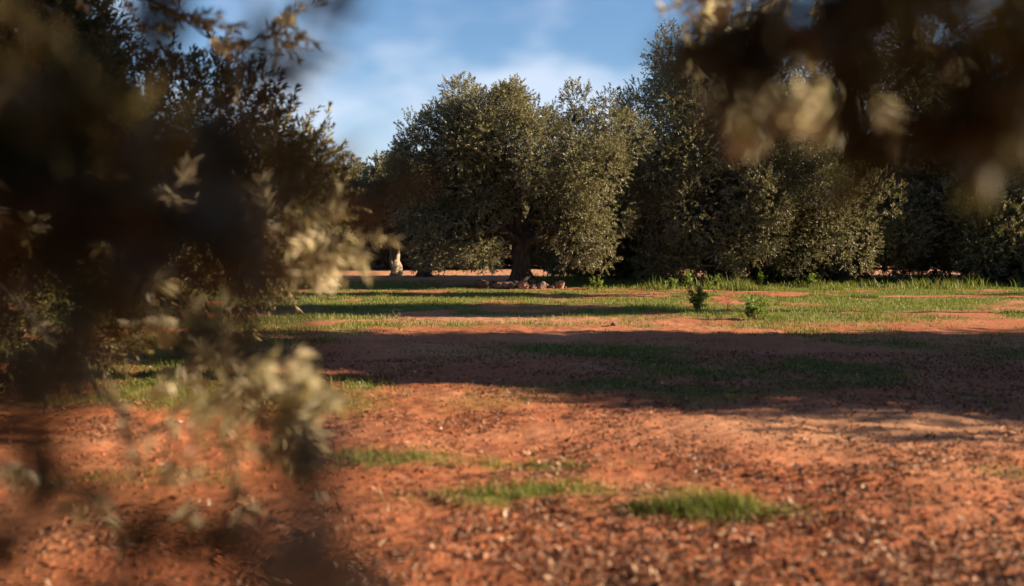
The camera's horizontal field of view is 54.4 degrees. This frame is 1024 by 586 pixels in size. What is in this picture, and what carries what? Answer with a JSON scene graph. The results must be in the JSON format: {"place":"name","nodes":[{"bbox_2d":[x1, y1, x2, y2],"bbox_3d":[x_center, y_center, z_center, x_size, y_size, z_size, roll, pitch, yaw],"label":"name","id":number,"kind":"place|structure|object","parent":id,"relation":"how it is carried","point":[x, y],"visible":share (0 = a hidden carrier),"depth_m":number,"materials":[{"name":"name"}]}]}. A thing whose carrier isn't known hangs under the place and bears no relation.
{"place":"outdoors","nodes":[
{"label":"outdoors","id":0,"kind":"place"},
{"bbox_2d":[0,265,1023,585],"bbox_3d":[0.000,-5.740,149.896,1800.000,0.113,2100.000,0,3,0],"label":"ground","id":1,"kind":"structure","parent":0,"point":[518,333],"depth_m":7.11,"materials":[{"name":"red soil"}]},
{"bbox_2d":[0,0,444,585],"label":"olive tree","id":2,"kind":"object","parent":1,"relation":"on","point":[124,204],"visible":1,"depth_m":0.60,"materials":[{"name":"green plant"}]},
{"bbox_2d":[344,161,411,269],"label":"olive tree","id":3,"kind":"object","parent":1,"relation":"on","point":[382,254],"visible":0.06,"depth_m":55.61,"materials":[{"name":"green plant"}]},
{"bbox_2d":[332,148,449,275],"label":"olive tree","id":4,"kind":"object","parent":1,"relation":"on","point":[395,265],"visible":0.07,"depth_m":43.55,"materials":[{"name":"green plant"}]},
{"bbox_2d":[392,310,406,330],"bbox_3d":[-1.773,0.428,15.584,0.253,0.346,0.215,0,3,0],"label":"dry weed","id":5,"kind":"object","parent":1,"relation":"on","point":[400,326],"visible":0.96,"depth_m":15.58,"materials":[{"name":"plant"}]},
{"bbox_2d":[361,160,497,276],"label":"olive tree","id":6,"kind":"object","parent":1,"relation":"on","point":[376,223],"visible":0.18,"depth_m":41.31,"materials":[{"name":"green plant"}]},
{"bbox_2d":[388,162,529,269],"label":"olive tree","id":7,"kind":"object","parent":1,"relation":"on","point":[403,254],"visible":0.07,"depth_m":54.54,"materials":[{"name":"green plant"}]},
{"bbox_2d":[475,279,489,288],"bbox_3d":[-0.901,-0.240,31.127,0.485,0.371,0.453,12,-13,-43],"label":"stone","id":8,"kind":"object","parent":1,"relation":"on","point":[481,283],"visible":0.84,"depth_m":31.00,"materials":[{"name":"brown stone"}]},
{"bbox_2d":[493,281,502,288],"bbox_3d":[-0.353,-0.206,30.560,0.478,0.306,0.359,6,-14,-41],"label":"stone","id":9,"kind":"object","parent":1,"relation":"on","point":[498,285],"visible":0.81,"depth_m":30.40,"materials":[{"name":"brown stone"}]},
{"bbox_2d":[502,281,512,288],"bbox_3d":[-0.179,-0.211,30.646,0.400,0.290,0.489,-1,3,-16],"label":"stone","id":10,"kind":"object","parent":1,"relation":"on","point":[506,285],"visible":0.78,"depth_m":30.43,"materials":[{"name":"brown stone"}]},
{"bbox_2d":[0,343,1023,585],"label":"clods","id":11,"kind":"object","parent":1,"relation":"on","point":[51,563],"visible":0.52,"depth_m":5.53,"materials":[{"name":"red soil"}]},
{"bbox_2d":[0,349,1023,585],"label":"fallen leaves","id":12,"kind":"object","parent":1,"relation":"on","point":[937,575],"visible":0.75,"depth_m":4.78,"materials":[{"name":"brown plant"}]},
{"bbox_2d":[378,70,655,286],"bbox_3d":[0.123,-3.382,31.676,8.771,7.173,5.693,0,3,0],"label":"olive tree","id":13,"kind":"object","parent":1,"relation":"on","point":[475,141],"visible":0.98,"depth_m":30.47,"materials":[{"name":"green plant"}]},
{"bbox_2d":[498,166,536,266],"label":"olive tree","id":14,"kind":"object","parent":1,"relation":"on","point":[508,258],"visible":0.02,"depth_m":61.49,"materials":[{"name":"green plant"}]},
{"bbox_2d":[517,282,529,288],"bbox_3d":[0.349,-0.220,30.381,0.376,0.270,0.448,0,3,6],"label":"stone","id":15,"kind":"object","parent":1,"relation":"on","point":[523,285],"visible":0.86,"depth_m":30.23,"materials":[{"name":"brown stone"}]},
{"bbox_2d":[522,166,545,267],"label":"olive tree","id":16,"kind":"object","parent":1,"relation":"on","point":[532,257],"visible":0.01,"depth_m":58.46,"materials":[{"name":"green plant"}]},
{"bbox_2d":[536,281,546,288],"bbox_3d":[0.899,-0.205,30.664,0.370,0.303,0.358,-5,-4,-40],"label":"stone","id":17,"kind":"object","parent":1,"relation":"on","point":[541,285],"visible":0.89,"depth_m":30.54,"materials":[{"name":"beige stone"}]},
{"bbox_2d":[552,281,564,288],"bbox_3d":[1.481,-0.213,31.065,0.414,0.326,0.411,-15,9,-39],"label":"stone","id":18,"kind":"object","parent":1,"relation":"on","point":[558,284],"visible":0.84,"depth_m":30.94,"materials":[{"name":"beige stone"}]},
{"bbox_2d":[533,232,614,276],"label":"olive tree","id":19,"kind":"object","parent":1,"relation":"on","point":[546,254],"visible":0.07,"depth_m":41.30,"materials":[{"name":"green plant"}]},
{"bbox_2d":[589,276,603,288],"bbox_3d":[2.582,-0.305,30.206,0.449,0.453,0.547,-1,3,-16],"label":"weed","id":20,"kind":"object","parent":1,"relation":"on","point":[593,283],"visible":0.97,"depth_m":30.19,"materials":[{"name":"green plant"}]},
{"bbox_2d":[549,109,707,280],"bbox_3d":[4.423,-3.812,38.544,8.452,7.102,6.688,-2,4,-41],"label":"olive tree","id":21,"kind":"object","parent":1,"relation":"on","point":[624,265],"visible":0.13,"depth_m":36.90,"materials":[{"name":"green plant"}]},
{"bbox_2d":[665,277,677,289],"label":"weed","id":22,"kind":"object","parent":1,"relation":"on","point":[672,282],"visible":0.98,"depth_m":28.90,"materials":[{"name":"green plant"}]},
{"bbox_2d":[682,269,692,288],"bbox_3d":[5.334,-0.431,30.220,0.355,0.633,0.438,0,3,0],"label":"weed","id":23,"kind":"object","parent":1,"relation":"on","point":[688,280],"visible":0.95,"depth_m":30.16,"materials":[{"name":"green plant"}]},
{"bbox_2d":[683,283,708,310],"bbox_3d":[3.592,0.093,19.471,0.525,0.586,0.526,0,3,0],"label":"shrub","id":24,"kind":"object","parent":1,"relation":"on","point":[698,297],"visible":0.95,"depth_m":19.42,"materials":[{"name":"green plant"}]},
{"bbox_2d":[706,273,722,291],"bbox_3d":[5.782,-0.289,28.495,0.473,0.556,0.576,2,3,34],"label":"weed","id":25,"kind":"object","parent":1,"relation":"on","point":[713,284],"visible":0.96,"depth_m":28.50,"materials":[{"name":"green plant"}]},
{"bbox_2d":[723,297,733,314],"bbox_3d":[4.066,0.249,18.867,0.194,0.369,0.315,3,4,44],"label":"dry weed","id":26,"kind":"object","parent":1,"relation":"on","point":[728,304],"visible":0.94,"depth_m":18.92,"materials":[{"name":"plant"}]},
{"bbox_2d":[608,12,885,284],"bbox_3d":[7.507,-4.497,33.079,9.016,9.706,5.605,0,3,0],"label":"olive tree","id":27,"kind":"object","parent":1,"relation":"on","point":[733,223],"visible":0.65,"depth_m":31.85,"materials":[{"name":"green plant"}]},
{"bbox_2d":[743,294,768,319],"bbox_3d":[4.232,0.249,17.456,0.535,0.484,0.444,-2,3,-32],"label":"shrub","id":28,"kind":"object","parent":1,"relation":"on","point":[753,309],"visible":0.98,"depth_m":17.41,"materials":[{"name":"green plant"}]},
{"bbox_2d":[755,270,767,284],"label":"weed","id":29,"kind":"object","parent":1,"relation":"on","point":[760,276],"visible":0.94,"depth_m":31.56,"materials":[{"name":"green plant"}]},
{"bbox_2d":[533,269,1023,290],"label":"undergrowth","id":30,"kind":"object","parent":1,"relation":"on","point":[923,282],"visible":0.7,"depth_m":31.81,"materials":[{"name":"green plant"}]},
{"bbox_2d":[772,265,791,284],"bbox_3d":[9.021,-0.614,33.125,0.678,0.758,0.611,-2,3,-33],"label":"weed","id":31,"kind":"object","parent":1,"relation":"on","point":[784,279],"visible":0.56,"depth_m":33.15,"materials":[{"name":"green plant"}]},
{"bbox_2d":[680,73,908,279],"bbox_3d":[10.074,-4.506,37.546,8.190,8.696,10.349,0,3,-10],"label":"olive tree","id":32,"kind":"object","parent":1,"relation":"on","point":[885,203],"visible":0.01,"depth_m":35.86,"materials":[{"name":"green plant"}]},
{"bbox_2d":[804,273,815,287],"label":"weed","id":33,"kind":"object","parent":1,"relation":"on","point":[809,281],"visible":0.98,"depth_m":31.08,"materials":[{"name":"green plant"}]},
{"bbox_2d":[632,0,1023,225],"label":"olive tree","id":34,"kind":"object","parent":1,"relation":"on","point":[833,42],"visible":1,"depth_m":0.72,"materials":[{"name":"green plant"}]},
{"bbox_2d":[738,16,1020,282],"bbox_3d":[12.392,-5.080,34.049,9.872,9.921,5.327,0,3,0],"label":"olive tree","id":35,"kind":"object","parent":1,"relation":"on","point":[907,237],"visible":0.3,"depth_m":33.32,"materials":[{"name":"green plant"}]},
{"bbox_2d":[855,149,954,268],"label":"olive tree","id":36,"kind":"object","parent":1,"relation":"on","point":[884,235],"depth_m":55.61,"materials":[{"name":"green plant"}]},
{"bbox_2d":[874,47,1023,282],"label":"olive tree","id":37,"kind":"object","parent":1,"relation":"on","point":[929,263],"visible":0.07,"depth_m":35.64,"materials":[{"name":"green plant"}]},
{"bbox_2d":[906,18,1023,283],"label":"olive tree","id":38,"kind":"object","parent":1,"relation":"on","point":[1016,225],"visible":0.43,"depth_m":32.87,"materials":[{"name":"green plant"}]},
{"bbox_2d":[1,279,1023,545],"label":"grass","id":39,"kind":"structure","parent":0,"point":[705,503],"depth_m":13.60,"materials":[{"name":"green plant"}]},
{"bbox_2d":[92,0,987,176],"label":"sky","id":40,"kind":"structure","parent":0,"point":[403,49],"materials":[{"name":"blue"}]}
]}

